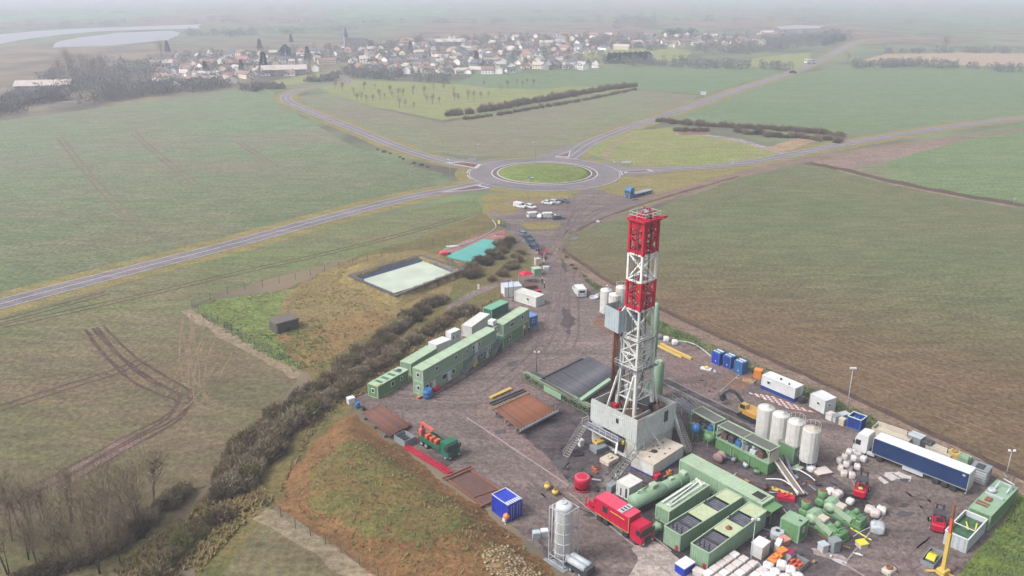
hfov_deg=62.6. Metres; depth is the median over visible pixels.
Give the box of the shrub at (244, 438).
[224,430,256,448]
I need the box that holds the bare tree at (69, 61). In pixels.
[63,52,79,76]
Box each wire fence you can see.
[191,219,500,304]
[191,300,297,365]
[266,496,390,575]
[574,267,1014,484]
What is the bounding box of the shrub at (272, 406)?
[261,401,286,416]
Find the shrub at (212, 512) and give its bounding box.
[203,502,232,527]
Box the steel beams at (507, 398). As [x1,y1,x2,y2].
[489,388,525,405]
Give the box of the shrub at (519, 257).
[514,254,524,261]
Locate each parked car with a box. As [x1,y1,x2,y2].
[513,201,526,208]
[518,230,529,234]
[522,233,533,238]
[525,238,537,243]
[526,203,536,208]
[527,211,539,217]
[528,243,540,250]
[541,200,553,204]
[542,212,555,218]
[550,199,560,203]
[552,215,564,219]
[557,198,568,202]
[572,284,586,296]
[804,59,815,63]
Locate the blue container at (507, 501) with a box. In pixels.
[492,487,521,522]
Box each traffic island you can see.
[452,186,484,190]
[453,162,477,166]
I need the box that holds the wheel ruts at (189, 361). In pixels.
[166,315,232,410]
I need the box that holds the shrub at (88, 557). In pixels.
[71,546,101,567]
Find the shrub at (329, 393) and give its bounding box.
[319,386,341,401]
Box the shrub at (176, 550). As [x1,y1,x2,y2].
[166,546,188,560]
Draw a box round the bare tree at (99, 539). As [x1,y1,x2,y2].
[65,504,115,573]
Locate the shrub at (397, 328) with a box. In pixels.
[386,325,402,334]
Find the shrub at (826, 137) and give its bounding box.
[821,135,829,140]
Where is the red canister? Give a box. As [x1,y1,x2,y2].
[432,385,440,392]
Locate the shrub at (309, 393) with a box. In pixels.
[290,386,317,397]
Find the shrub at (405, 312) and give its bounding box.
[396,307,415,317]
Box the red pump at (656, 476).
[651,472,662,480]
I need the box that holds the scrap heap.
[881,564,896,575]
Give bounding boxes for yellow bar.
[850,528,871,539]
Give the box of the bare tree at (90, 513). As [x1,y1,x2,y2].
[52,483,110,551]
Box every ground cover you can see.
[112,482,273,575]
[202,256,396,366]
[285,432,550,575]
[581,273,925,448]
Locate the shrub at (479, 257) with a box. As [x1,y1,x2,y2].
[474,255,486,263]
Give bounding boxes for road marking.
[0,37,1023,308]
[469,158,619,190]
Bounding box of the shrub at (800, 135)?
[797,132,807,138]
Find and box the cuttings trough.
[872,421,911,442]
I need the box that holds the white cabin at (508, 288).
[501,280,521,297]
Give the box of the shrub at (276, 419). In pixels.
[270,415,298,430]
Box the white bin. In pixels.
[577,438,584,446]
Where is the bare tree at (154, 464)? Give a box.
[121,424,172,504]
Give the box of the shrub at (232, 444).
[225,442,253,455]
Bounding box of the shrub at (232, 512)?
[214,508,235,519]
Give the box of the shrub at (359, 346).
[348,340,368,353]
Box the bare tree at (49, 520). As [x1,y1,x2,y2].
[19,490,69,554]
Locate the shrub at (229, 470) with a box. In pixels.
[213,462,244,483]
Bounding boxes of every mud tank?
[663,488,742,551]
[690,502,766,569]
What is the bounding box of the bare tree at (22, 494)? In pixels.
[0,464,50,533]
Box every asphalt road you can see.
[0,183,465,308]
[280,71,442,163]
[422,181,493,194]
[433,156,499,166]
[534,138,597,158]
[581,37,933,154]
[603,161,670,177]
[671,116,1023,170]
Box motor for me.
[730,454,737,462]
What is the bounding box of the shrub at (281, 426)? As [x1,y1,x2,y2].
[269,423,291,438]
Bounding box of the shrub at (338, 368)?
[330,363,351,374]
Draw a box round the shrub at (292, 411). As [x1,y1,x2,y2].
[281,408,304,427]
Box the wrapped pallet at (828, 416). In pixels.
[825,411,835,420]
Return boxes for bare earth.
[275,310,395,363]
[592,314,629,334]
[671,129,709,134]
[720,373,755,390]
[763,139,815,151]
[813,140,964,167]
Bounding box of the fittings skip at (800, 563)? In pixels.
[787,553,808,571]
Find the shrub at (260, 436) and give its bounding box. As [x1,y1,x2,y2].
[253,427,282,444]
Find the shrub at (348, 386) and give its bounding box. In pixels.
[340,381,353,391]
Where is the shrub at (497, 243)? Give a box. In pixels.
[492,239,505,246]
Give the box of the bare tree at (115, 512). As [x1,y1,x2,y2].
[91,483,141,549]
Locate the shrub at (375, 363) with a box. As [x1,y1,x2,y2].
[367,360,383,368]
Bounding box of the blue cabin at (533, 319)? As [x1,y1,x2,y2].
[529,312,537,327]
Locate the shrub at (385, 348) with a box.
[380,343,396,350]
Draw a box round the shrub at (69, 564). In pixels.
[41,553,74,575]
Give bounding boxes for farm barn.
[12,78,73,91]
[261,63,306,75]
[433,38,465,45]
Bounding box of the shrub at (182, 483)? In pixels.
[170,479,194,496]
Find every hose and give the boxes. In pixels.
[433,354,497,395]
[443,220,495,249]
[671,340,711,356]
[691,453,776,491]
[766,478,798,492]
[787,468,814,480]
[808,528,841,546]
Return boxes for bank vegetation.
[307,439,475,546]
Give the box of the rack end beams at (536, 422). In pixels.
[492,391,558,431]
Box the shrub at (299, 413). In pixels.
[284,403,316,427]
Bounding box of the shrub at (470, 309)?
[462,302,477,314]
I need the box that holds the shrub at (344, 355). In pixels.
[332,353,350,363]
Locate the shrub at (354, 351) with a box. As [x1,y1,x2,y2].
[349,349,361,357]
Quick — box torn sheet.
[791,464,803,471]
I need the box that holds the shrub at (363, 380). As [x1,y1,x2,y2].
[344,374,365,387]
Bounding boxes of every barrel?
[355,401,359,408]
[423,387,431,399]
[838,416,846,425]
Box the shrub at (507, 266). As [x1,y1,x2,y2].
[500,264,512,269]
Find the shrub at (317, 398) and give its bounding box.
[305,393,326,405]
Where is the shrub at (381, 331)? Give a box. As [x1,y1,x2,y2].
[374,328,390,335]
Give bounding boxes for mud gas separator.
[654,357,664,395]
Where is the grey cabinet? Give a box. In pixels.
[907,430,925,445]
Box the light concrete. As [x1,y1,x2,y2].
[629,540,694,575]
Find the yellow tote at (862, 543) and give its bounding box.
[855,538,868,549]
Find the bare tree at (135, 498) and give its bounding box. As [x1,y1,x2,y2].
[106,459,166,537]
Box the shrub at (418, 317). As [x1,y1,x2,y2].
[408,309,423,322]
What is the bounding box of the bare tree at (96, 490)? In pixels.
[70,460,131,539]
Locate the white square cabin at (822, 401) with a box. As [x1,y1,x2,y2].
[809,390,836,413]
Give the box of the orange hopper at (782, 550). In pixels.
[776,546,788,559]
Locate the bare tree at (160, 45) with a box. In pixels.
[154,40,166,59]
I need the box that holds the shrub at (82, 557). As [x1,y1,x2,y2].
[68,544,94,566]
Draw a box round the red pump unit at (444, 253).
[439,250,450,255]
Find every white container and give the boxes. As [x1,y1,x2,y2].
[428,336,450,352]
[461,312,489,336]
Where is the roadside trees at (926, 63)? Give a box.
[850,56,1023,71]
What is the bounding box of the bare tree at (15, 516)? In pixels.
[0,499,42,559]
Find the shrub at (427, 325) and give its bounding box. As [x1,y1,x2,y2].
[421,323,433,331]
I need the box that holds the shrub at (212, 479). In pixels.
[209,474,217,484]
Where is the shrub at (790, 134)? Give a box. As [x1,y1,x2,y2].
[787,131,795,137]
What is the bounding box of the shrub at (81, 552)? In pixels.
[66,547,91,565]
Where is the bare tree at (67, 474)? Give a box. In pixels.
[33,450,84,522]
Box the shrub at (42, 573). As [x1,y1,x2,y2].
[28,558,53,575]
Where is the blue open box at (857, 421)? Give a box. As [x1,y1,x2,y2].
[846,411,866,430]
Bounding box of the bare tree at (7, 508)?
[0,473,27,552]
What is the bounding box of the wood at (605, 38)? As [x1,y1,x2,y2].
[582,34,672,50]
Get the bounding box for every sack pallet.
[703,568,714,575]
[709,564,720,574]
[716,559,727,569]
[718,568,729,575]
[722,555,733,565]
[725,564,736,574]
[729,550,739,560]
[731,559,742,569]
[734,568,745,575]
[738,555,748,564]
[740,564,751,575]
[747,559,758,571]
[749,571,760,575]
[756,566,766,572]
[765,571,776,575]
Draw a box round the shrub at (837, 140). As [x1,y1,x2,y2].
[831,137,841,142]
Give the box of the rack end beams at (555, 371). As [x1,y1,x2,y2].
[540,357,610,401]
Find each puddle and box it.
[495,430,505,433]
[507,361,517,366]
[551,459,567,465]
[556,315,563,320]
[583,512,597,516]
[865,537,878,541]
[896,511,913,516]
[900,478,909,481]
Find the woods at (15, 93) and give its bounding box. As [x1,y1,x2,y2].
[0,86,31,106]
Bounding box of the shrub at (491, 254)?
[486,249,502,259]
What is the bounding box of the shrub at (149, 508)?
[140,505,161,515]
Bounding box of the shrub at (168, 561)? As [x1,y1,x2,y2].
[154,556,177,568]
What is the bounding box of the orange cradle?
[592,464,600,470]
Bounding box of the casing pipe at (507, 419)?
[494,409,519,429]
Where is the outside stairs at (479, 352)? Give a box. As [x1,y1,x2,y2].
[460,344,489,375]
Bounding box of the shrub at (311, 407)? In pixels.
[288,402,320,422]
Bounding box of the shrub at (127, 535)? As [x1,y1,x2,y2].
[107,524,136,546]
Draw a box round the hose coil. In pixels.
[572,450,582,456]
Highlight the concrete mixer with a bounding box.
[502,513,509,522]
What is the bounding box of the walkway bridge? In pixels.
[672,392,700,429]
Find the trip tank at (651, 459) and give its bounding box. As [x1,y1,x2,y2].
[630,437,683,476]
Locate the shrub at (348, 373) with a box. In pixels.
[342,368,357,377]
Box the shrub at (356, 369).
[352,365,364,378]
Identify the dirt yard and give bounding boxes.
[437,230,508,262]
[490,187,657,291]
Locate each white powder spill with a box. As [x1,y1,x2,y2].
[832,559,846,565]
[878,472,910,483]
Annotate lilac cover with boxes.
[838,411,849,417]
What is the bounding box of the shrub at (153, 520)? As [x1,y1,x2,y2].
[137,513,157,527]
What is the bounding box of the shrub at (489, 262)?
[479,257,493,265]
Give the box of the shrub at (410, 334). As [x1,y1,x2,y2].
[403,331,418,343]
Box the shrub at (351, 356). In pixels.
[342,352,358,361]
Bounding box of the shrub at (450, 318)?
[435,314,452,322]
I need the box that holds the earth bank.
[275,412,554,575]
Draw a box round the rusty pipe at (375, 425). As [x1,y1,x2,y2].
[362,413,388,436]
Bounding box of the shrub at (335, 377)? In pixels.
[325,372,342,383]
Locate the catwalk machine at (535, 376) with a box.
[521,370,610,415]
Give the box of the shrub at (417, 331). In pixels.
[407,327,423,334]
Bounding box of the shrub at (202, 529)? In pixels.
[182,520,208,540]
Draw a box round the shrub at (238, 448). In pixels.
[221,441,252,458]
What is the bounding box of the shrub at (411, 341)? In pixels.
[407,336,420,346]
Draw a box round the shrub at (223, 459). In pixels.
[218,453,239,467]
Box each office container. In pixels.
[367,366,408,398]
[412,346,461,382]
[413,361,461,393]
[452,327,496,360]
[462,341,496,371]
[493,306,528,335]
[497,320,528,347]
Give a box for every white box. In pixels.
[346,395,354,404]
[446,327,460,345]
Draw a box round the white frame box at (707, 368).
[700,366,711,370]
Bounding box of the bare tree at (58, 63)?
[48,52,64,75]
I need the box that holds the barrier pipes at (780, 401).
[749,392,816,413]
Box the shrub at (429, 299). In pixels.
[420,296,434,307]
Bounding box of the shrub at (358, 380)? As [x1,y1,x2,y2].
[343,374,363,387]
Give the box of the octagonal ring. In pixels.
[770,527,784,539]
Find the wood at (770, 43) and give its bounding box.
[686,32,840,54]
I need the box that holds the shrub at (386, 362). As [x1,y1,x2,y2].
[377,354,394,368]
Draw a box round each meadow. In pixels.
[195,289,300,367]
[239,73,326,89]
[318,80,629,119]
[580,47,691,61]
[586,127,776,165]
[734,52,811,68]
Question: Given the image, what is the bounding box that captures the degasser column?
[646,302,659,388]
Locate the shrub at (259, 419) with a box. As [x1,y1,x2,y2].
[252,416,272,426]
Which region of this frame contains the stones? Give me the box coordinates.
[482,544,541,575]
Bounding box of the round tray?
[589,295,598,299]
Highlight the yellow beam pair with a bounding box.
[658,343,691,359]
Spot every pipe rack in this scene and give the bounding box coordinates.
[363,404,409,436]
[494,393,555,433]
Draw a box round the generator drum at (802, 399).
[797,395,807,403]
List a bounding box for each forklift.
[852,470,869,498]
[929,503,946,533]
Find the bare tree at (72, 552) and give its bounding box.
[45,501,94,571]
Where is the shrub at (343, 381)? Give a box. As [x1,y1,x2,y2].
[333,376,355,390]
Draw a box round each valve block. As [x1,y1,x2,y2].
[742,459,748,468]
[753,467,760,475]
[761,483,768,491]
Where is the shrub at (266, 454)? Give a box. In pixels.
[250,448,274,464]
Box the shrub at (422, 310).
[413,304,426,315]
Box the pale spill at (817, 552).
[811,548,846,559]
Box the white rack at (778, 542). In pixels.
[773,536,783,551]
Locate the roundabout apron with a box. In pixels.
[492,162,596,184]
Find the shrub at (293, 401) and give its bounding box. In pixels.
[281,395,304,409]
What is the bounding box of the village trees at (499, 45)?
[156,38,606,82]
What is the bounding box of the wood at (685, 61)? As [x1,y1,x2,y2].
[601,54,793,70]
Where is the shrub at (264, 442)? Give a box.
[247,434,272,453]
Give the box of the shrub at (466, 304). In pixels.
[460,303,477,311]
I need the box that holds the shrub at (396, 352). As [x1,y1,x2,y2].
[381,347,402,362]
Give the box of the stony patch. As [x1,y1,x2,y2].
[484,546,540,575]
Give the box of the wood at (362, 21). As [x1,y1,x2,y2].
[0,15,1018,28]
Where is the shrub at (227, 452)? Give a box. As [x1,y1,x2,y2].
[220,442,239,457]
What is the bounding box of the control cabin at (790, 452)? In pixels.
[777,439,798,463]
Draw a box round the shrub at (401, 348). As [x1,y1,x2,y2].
[390,343,405,354]
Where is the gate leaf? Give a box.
[497,217,509,229]
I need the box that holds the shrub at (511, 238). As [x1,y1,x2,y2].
[503,235,515,242]
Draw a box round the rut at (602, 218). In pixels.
[568,176,738,233]
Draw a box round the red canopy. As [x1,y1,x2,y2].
[518,270,533,280]
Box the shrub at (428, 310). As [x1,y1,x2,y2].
[419,305,432,314]
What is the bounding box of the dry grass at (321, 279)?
[276,250,453,366]
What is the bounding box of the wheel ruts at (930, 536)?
[396,193,951,575]
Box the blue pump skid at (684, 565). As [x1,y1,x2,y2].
[675,556,695,575]
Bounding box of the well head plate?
[600,453,618,466]
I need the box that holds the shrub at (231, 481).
[206,470,239,500]
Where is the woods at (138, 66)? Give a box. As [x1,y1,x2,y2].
[32,55,167,95]
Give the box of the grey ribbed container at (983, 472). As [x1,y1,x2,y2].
[971,460,992,485]
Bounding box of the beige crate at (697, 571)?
[692,566,704,575]
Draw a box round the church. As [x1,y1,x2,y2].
[343,28,365,49]
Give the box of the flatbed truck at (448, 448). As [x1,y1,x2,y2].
[416,421,460,459]
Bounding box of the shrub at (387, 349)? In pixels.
[380,345,394,352]
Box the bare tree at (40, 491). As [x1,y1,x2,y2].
[15,462,56,524]
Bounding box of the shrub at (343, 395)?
[331,383,348,399]
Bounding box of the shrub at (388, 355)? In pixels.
[376,352,394,361]
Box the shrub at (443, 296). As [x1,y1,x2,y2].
[433,293,448,304]
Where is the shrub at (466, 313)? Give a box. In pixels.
[459,308,470,317]
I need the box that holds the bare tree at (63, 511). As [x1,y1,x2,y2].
[25,483,73,545]
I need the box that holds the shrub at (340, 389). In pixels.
[327,384,347,400]
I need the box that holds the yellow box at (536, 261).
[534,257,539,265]
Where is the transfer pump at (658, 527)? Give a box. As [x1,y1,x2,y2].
[652,515,662,535]
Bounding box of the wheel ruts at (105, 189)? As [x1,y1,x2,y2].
[56,133,804,233]
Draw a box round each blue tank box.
[711,348,725,365]
[722,352,737,369]
[733,358,748,374]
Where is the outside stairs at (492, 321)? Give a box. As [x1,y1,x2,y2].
[488,318,506,357]
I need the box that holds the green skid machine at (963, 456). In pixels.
[957,450,973,464]
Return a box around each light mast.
[750,518,759,559]
[846,367,856,410]
[1004,449,1015,476]
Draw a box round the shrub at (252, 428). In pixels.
[238,424,265,439]
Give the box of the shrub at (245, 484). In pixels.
[234,473,258,494]
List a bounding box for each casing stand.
[610,332,614,400]
[612,333,616,400]
[613,333,617,400]
[615,333,619,394]
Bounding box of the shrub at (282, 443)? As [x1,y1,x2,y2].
[259,432,290,457]
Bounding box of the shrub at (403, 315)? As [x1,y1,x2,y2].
[397,312,413,323]
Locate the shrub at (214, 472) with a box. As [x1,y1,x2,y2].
[210,462,235,477]
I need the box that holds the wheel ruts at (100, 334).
[0,211,480,506]
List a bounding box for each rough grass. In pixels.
[189,213,514,575]
[269,245,532,508]
[481,193,572,218]
[491,202,520,214]
[587,282,874,426]
[605,166,753,195]
[956,495,1023,575]
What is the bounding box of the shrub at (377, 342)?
[369,339,384,351]
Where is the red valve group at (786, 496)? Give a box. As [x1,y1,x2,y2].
[777,492,794,502]
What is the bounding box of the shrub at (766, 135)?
[763,131,772,137]
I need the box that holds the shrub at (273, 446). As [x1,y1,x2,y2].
[249,440,280,463]
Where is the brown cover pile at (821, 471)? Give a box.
[814,466,832,476]
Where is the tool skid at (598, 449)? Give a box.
[589,443,608,454]
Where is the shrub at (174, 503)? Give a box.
[156,490,184,511]
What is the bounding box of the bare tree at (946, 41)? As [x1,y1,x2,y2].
[939,33,951,45]
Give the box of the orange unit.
[753,367,762,378]
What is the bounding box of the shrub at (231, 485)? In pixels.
[209,472,242,497]
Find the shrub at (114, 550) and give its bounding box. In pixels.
[99,535,126,555]
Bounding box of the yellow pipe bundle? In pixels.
[771,486,792,494]
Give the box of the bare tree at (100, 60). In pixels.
[93,53,107,66]
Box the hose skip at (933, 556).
[920,546,943,568]
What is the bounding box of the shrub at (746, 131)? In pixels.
[742,129,750,134]
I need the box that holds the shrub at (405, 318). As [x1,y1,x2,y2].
[398,316,411,324]
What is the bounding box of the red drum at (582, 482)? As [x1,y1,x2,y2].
[574,472,590,492]
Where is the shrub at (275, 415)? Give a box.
[267,408,284,419]
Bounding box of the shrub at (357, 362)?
[354,357,361,365]
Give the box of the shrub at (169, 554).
[161,551,179,560]
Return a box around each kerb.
[444,185,489,191]
[448,162,480,168]
[466,374,884,575]
[491,162,597,184]
[497,163,591,183]
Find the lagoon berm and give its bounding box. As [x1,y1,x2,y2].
[340,250,463,307]
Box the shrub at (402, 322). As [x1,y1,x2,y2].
[391,319,408,328]
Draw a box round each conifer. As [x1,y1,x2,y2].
[164,41,170,51]
[202,60,207,69]
[238,59,243,69]
[256,38,262,48]
[258,51,269,69]
[304,46,310,59]
[474,50,479,58]
[606,52,611,63]
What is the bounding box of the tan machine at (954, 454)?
[948,448,961,459]
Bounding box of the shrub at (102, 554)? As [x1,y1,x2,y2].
[93,546,109,560]
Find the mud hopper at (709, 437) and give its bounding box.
[703,431,715,446]
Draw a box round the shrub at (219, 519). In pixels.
[211,509,227,523]
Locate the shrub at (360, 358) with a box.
[352,351,367,363]
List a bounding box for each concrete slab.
[467,366,602,513]
[605,392,880,575]
[665,341,733,399]
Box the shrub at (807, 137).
[802,135,811,139]
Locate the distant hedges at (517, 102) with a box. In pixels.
[444,82,845,136]
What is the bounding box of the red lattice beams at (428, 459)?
[404,444,452,474]
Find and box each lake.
[0,24,200,43]
[52,31,179,47]
[778,25,822,28]
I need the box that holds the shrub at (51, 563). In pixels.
[36,551,67,575]
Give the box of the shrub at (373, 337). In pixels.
[371,333,387,341]
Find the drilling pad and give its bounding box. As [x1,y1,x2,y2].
[353,267,1017,575]
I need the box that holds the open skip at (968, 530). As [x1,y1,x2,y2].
[943,510,987,552]
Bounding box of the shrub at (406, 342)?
[393,337,409,348]
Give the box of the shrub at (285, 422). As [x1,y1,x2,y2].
[265,416,298,436]
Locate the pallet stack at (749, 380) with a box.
[742,377,755,383]
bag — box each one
[663,336,668,341]
[672,339,677,344]
[763,560,773,570]
[770,566,780,575]
[776,558,786,571]
[785,564,795,575]
[791,571,803,575]
[807,464,816,472]
[826,487,834,494]
[831,489,843,498]
[836,457,843,463]
[837,463,844,471]
[840,469,847,477]
[841,453,847,460]
[843,460,849,467]
[845,497,854,504]
[846,447,852,455]
[846,465,852,472]
[848,471,855,478]
[851,455,856,461]
[854,451,861,457]
[854,463,860,470]
[859,455,867,462]
[864,504,874,513]
[870,507,880,518]
[870,519,884,535]
[877,504,885,515]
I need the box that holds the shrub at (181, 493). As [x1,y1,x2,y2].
[169,487,186,502]
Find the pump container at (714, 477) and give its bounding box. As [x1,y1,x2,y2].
[679,453,782,525]
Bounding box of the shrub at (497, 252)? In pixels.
[489,249,505,259]
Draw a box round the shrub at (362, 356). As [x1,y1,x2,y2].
[351,352,367,362]
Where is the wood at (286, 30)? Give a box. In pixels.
[184,23,357,36]
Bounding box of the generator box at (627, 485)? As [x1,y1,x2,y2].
[616,474,642,500]
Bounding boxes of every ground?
[0,0,1023,575]
[428,454,452,469]
[518,398,605,483]
[528,527,556,560]
[539,245,547,260]
[556,395,590,414]
[559,308,575,334]
[648,511,663,535]
[807,489,828,506]
[882,496,909,506]
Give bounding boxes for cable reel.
[713,450,726,464]
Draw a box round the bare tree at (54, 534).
[29,506,77,573]
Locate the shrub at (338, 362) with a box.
[330,357,354,370]
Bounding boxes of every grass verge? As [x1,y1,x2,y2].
[0,181,472,316]
[274,71,461,167]
[455,155,634,193]
[521,222,560,228]
[552,199,666,252]
[565,37,912,157]
[625,114,1023,173]
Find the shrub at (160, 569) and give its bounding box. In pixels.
[136,559,174,575]
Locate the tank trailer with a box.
[564,552,595,575]
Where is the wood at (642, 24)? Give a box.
[612,12,657,28]
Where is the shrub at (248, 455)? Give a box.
[246,453,264,465]
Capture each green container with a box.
[400,345,436,374]
[483,300,508,318]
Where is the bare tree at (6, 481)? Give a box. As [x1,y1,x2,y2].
[0,456,39,526]
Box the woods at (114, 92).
[0,73,232,113]
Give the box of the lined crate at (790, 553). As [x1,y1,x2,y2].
[785,546,795,560]
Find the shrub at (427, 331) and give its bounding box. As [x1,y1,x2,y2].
[420,327,432,335]
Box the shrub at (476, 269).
[466,264,484,277]
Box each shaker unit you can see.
[689,406,725,445]
[715,420,779,474]
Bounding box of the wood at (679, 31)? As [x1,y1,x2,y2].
[661,27,709,37]
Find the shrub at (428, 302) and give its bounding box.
[422,297,435,307]
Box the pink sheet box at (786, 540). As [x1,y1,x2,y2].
[778,534,791,546]
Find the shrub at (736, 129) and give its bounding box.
[732,126,741,132]
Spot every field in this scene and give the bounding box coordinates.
[0,90,442,291]
[0,196,482,575]
[221,523,341,575]
[297,91,698,156]
[456,67,789,93]
[562,165,1023,474]
[662,67,1023,133]
[809,124,1023,203]
[857,52,1023,66]
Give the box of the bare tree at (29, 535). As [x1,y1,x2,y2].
[5,500,63,562]
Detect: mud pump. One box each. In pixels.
[798,499,849,543]
[815,488,867,530]
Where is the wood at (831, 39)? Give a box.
[811,28,846,46]
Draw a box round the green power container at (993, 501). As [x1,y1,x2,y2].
[968,478,1018,529]
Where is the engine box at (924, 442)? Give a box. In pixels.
[920,437,935,449]
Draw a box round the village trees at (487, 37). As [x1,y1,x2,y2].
[342,31,754,45]
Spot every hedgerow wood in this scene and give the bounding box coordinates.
[237,70,342,91]
[340,64,450,83]
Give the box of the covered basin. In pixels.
[446,239,496,261]
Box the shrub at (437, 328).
[429,323,442,333]
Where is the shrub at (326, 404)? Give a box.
[316,396,334,410]
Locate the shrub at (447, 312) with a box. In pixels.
[444,308,459,319]
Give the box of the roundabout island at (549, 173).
[498,163,590,182]
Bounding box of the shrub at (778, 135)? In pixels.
[773,132,783,137]
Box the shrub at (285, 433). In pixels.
[276,427,290,441]
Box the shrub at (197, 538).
[180,527,204,543]
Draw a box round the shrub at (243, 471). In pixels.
[219,464,258,479]
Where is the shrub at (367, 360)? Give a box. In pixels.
[361,356,380,370]
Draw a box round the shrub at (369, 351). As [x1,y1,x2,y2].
[362,346,379,358]
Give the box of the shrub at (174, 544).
[170,538,187,550]
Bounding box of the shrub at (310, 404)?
[298,399,320,414]
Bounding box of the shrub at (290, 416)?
[274,410,301,429]
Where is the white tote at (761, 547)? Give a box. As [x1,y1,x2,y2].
[750,536,770,559]
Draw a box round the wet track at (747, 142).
[680,134,786,153]
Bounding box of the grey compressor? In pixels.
[605,481,615,493]
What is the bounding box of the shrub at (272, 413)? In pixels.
[262,407,285,418]
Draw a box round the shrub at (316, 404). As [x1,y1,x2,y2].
[307,400,323,409]
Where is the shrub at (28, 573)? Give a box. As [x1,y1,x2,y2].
[11,563,40,575]
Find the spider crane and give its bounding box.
[924,501,955,575]
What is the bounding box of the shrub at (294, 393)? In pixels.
[288,385,311,398]
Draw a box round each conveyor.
[770,455,803,495]
[783,454,795,479]
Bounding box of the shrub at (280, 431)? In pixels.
[257,424,291,440]
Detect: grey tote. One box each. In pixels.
[817,540,829,552]
[828,535,841,553]
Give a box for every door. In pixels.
[432,379,435,387]
[448,370,450,380]
[475,342,477,352]
[509,504,514,520]
[515,501,520,517]
[966,469,975,490]
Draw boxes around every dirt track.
[0,436,146,516]
[181,309,301,378]
[253,508,374,575]
[445,277,515,309]
[554,254,1023,494]
[601,134,638,158]
[640,128,1023,203]
[804,162,1023,206]
[837,170,1023,207]
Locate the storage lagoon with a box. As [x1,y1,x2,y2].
[348,254,462,295]
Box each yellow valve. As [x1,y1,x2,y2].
[544,481,550,489]
[552,487,558,495]
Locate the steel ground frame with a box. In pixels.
[442,465,499,507]
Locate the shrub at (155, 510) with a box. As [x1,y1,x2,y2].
[137,506,162,525]
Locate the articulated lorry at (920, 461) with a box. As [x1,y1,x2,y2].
[852,428,975,493]
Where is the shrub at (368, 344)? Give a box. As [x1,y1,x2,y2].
[364,339,385,354]
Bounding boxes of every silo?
[543,498,578,572]
[600,288,611,318]
[609,292,620,307]
[616,281,625,308]
[755,403,774,438]
[769,410,789,449]
[785,412,805,461]
[799,419,821,469]
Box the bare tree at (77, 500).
[54,473,100,533]
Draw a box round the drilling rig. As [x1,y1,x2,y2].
[563,206,691,487]
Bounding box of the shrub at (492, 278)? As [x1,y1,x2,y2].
[487,274,496,282]
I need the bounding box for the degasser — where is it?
[691,423,706,441]
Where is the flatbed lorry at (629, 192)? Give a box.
[624,187,652,198]
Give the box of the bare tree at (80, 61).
[74,48,89,71]
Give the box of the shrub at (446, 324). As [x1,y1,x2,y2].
[433,315,451,328]
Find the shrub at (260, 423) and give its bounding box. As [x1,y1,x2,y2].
[255,418,272,427]
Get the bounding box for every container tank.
[532,528,541,539]
[540,527,548,538]
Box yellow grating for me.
[592,437,604,444]
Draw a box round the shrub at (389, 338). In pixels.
[379,332,397,345]
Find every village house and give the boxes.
[150,59,172,66]
[151,73,177,80]
[156,66,169,72]
[166,58,177,65]
[169,66,178,72]
[178,64,192,70]
[179,69,190,77]
[188,58,199,64]
[195,60,212,69]
[197,70,219,74]
[206,48,215,55]
[216,56,227,63]
[217,63,226,70]
[223,50,234,56]
[223,74,237,83]
[226,59,244,65]
[231,64,247,71]
[234,55,249,62]
[234,70,254,78]
[235,49,247,55]
[243,65,254,70]
[252,70,262,77]
[269,49,276,54]
[278,55,289,63]
[283,69,295,75]
[288,58,294,64]
[296,48,307,55]
[309,47,316,54]
[311,63,319,71]
[317,57,335,63]
[332,50,342,55]
[344,45,353,52]
[348,57,357,62]
[359,55,367,63]
[364,50,374,54]
[368,58,381,63]
[375,51,387,58]
[377,43,388,50]
[380,55,392,61]
[389,58,407,62]
[394,45,403,49]
[399,49,409,54]
[400,38,414,40]
[401,64,411,73]
[409,53,418,57]
[409,58,426,63]
[412,65,419,72]
[413,49,427,52]
[417,53,425,57]
[417,63,424,72]
[424,66,435,72]
[426,60,439,65]
[431,51,444,55]
[432,54,439,58]
[446,46,456,51]
[446,62,457,68]
[450,52,461,57]
[453,57,462,64]
[454,67,471,73]
[464,68,472,73]
[466,40,477,45]
[469,66,481,73]
[470,59,484,65]
[481,66,493,73]
[483,52,492,58]
[485,45,495,50]
[493,53,501,59]
[494,61,505,67]
[494,65,502,73]
[498,56,506,63]
[505,52,512,58]
[505,66,516,72]
[507,61,515,66]
[512,34,518,40]
[514,58,523,64]
[519,43,531,48]
[520,49,535,52]
[520,63,529,67]
[521,51,533,58]
[531,50,542,55]
[532,61,544,68]
[533,55,542,61]
[539,40,554,45]
[542,62,552,69]
[552,36,566,41]
[558,44,573,50]
[562,62,576,68]
[564,59,576,62]
[574,43,582,50]
[575,39,583,45]
[575,61,588,69]
[583,47,590,53]
[589,32,599,38]
[592,58,600,67]
[598,45,610,49]
[613,44,629,49]
[631,39,642,46]
[644,33,655,36]
[660,39,669,44]
[668,41,678,46]
[677,39,684,45]
[681,38,692,44]
[761,30,773,34]
[769,32,782,35]
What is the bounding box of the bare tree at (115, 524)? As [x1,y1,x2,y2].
[87,496,137,562]
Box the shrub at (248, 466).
[231,461,260,474]
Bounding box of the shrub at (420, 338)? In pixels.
[412,332,423,343]
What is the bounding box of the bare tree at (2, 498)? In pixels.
[0,478,27,538]
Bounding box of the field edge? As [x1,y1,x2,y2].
[559,247,1023,480]
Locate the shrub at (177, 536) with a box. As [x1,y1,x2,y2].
[165,529,195,552]
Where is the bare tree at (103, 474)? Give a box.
[62,437,126,518]
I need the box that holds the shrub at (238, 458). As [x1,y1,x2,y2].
[222,453,249,465]
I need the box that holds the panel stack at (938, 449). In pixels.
[925,443,951,457]

